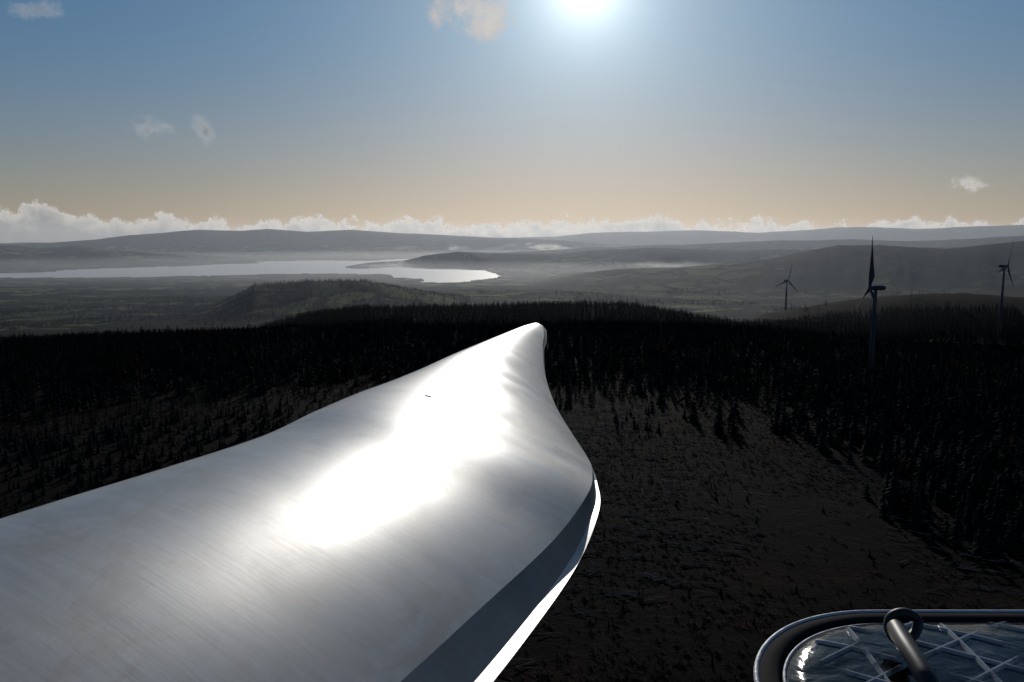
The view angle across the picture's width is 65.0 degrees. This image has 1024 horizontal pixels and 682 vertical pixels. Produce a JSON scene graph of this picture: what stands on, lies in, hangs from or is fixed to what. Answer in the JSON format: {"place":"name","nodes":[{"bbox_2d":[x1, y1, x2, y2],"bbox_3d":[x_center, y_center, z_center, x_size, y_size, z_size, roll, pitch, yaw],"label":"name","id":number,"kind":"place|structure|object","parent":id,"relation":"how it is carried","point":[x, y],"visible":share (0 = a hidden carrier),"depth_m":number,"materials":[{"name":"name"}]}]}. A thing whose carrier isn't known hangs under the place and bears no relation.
{"place":"outdoors","nodes":[
{"label":"outdoors","id":0,"kind":"place"},
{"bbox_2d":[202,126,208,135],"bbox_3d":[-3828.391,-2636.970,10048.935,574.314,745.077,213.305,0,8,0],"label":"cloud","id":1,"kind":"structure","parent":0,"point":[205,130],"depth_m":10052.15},
{"bbox_2d":[0,258,498,282],"bbox_3d":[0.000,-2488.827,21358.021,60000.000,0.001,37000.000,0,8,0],"label":"loch water","id":2,"kind":"structure","parent":0,"point":[433,274],"depth_m":7301.11,"materials":[{"name":"grey liquid"}]},
{"bbox_2d":[432,0,503,37],"bbox_3d":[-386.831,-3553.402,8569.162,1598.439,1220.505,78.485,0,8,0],"label":"cloud","id":3,"kind":"structure","parent":0,"point":[487,22],"depth_m":8613.61,"materials":[{"name":"white"}]},
{"bbox_2d":[0,225,1023,681],"bbox_3d":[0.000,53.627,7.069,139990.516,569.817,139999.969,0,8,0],"label":"ground","id":4,"kind":"structure","parent":0,"point":[830,267],"depth_m":511.83,"materials":[{"name":"grey soil"}]},
{"bbox_2d":[0,278,1021,339],"bbox_3d":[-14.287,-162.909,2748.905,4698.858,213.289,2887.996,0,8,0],"label":"woodland","id":5,"kind":"object","parent":4,"relation":"on","point":[226,299],"visible":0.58,"depth_m":2818.37,"materials":[{"name":"plant"}]},
{"bbox_2d":[0,297,1023,457],"bbox_3d":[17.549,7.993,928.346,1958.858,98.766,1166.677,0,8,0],"label":"conifer forest","id":6,"kind":"object","parent":4,"relation":"on","point":[689,331],"visible":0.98,"depth_m":665.99,"materials":[{"name":"plant"}]},
{"bbox_2d":[0,394,1023,681],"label":"conifer forest","id":7,"kind":"object","parent":4,"relation":"on","point":[970,484],"visible":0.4,"depth_m":340.74,"materials":[{"name":"green plant"}]},
{"bbox_2d":[0,362,1023,681],"bbox_3d":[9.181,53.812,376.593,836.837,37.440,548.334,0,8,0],"label":"heather scrub","id":8,"kind":"object","parent":4,"relation":"on","point":[544,674],"visible":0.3,"depth_m":278.77,"materials":[{"name":"brown plant"}]},
{"bbox_2d":[493,367,1023,681],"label":"felled brash","id":9,"kind":"object","parent":4,"relation":"on","point":[678,536],"visible":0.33,"depth_m":249.99,"materials":[{"name":"brown wood"}]},
{"bbox_2d":[777,266,797,309],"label":"wind turbine","id":10,"kind":"object","parent":4,"relation":"on","point":[786,281],"visible":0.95,"depth_m":1655.39,"materials":[{"name":"paint"}]},
{"bbox_2d":[856,236,885,373],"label":"wind turbine","id":11,"kind":"object","parent":4,"relation":"on","point":[871,287],"visible":0.98,"depth_m":629.66,"materials":[{"name":"paint"}]},
{"bbox_2d":[997,240,1013,333],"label":"wind turbine","id":12,"kind":"object","parent":4,"relation":"on","point":[1003,267],"visible":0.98,"depth_m":1135.32,"materials":[{"name":"paint"}]},
{"bbox_3d":[1.046,43.044,4.876,13.909,85.369,6.007,0,8,0],"label":"turbine nacelle","id":13,"kind":"object","parent":4,"relation":"on","visible":0},
{"bbox_2d":[0,323,599,681],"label":"wind turbine blade","id":14,"kind":"object","parent":13,"relation":"attached to","point":[435,522],"visible":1,"depth_m":7.62,"materials":[{"name":"white plastic"}]},
{"bbox_2d":[753,608,1023,681],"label":"roof hatch","id":15,"kind":"object","parent":13,"relation":"on","point":[902,645],"visible":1,"depth_m":2.09,"materials":[{"name":"metal"}]},
{"bbox_2d":[0,200,1023,242],"bbox_3d":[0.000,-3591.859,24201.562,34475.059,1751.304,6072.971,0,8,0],"label":"cloud","id":16,"kind":"structure","parent":0,"point":[37,222],"depth_m":25665.21,"materials":[{"name":"white"}]},
{"bbox_2d":[0,0,1023,231],"label":"sky","id":17,"kind":"structure","parent":0,"point":[824,113],"materials":[{"name":"blue"}]},
{"bbox_2d":[536,245,557,249],"bbox_3d":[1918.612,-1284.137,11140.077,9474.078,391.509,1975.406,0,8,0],"label":"mist bank","id":18,"kind":"structure","parent":0,"point":[541,247],"depth_m":12109.20,"materials":[{"name":"white"}]},
{"bbox_2d":[960,177,986,190],"bbox_3d":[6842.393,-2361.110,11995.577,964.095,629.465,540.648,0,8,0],"label":"cloud","id":19,"kind":"structure","parent":0,"point":[971,184],"depth_m":12002.20,"materials":[{"name":"white"}]}
]}

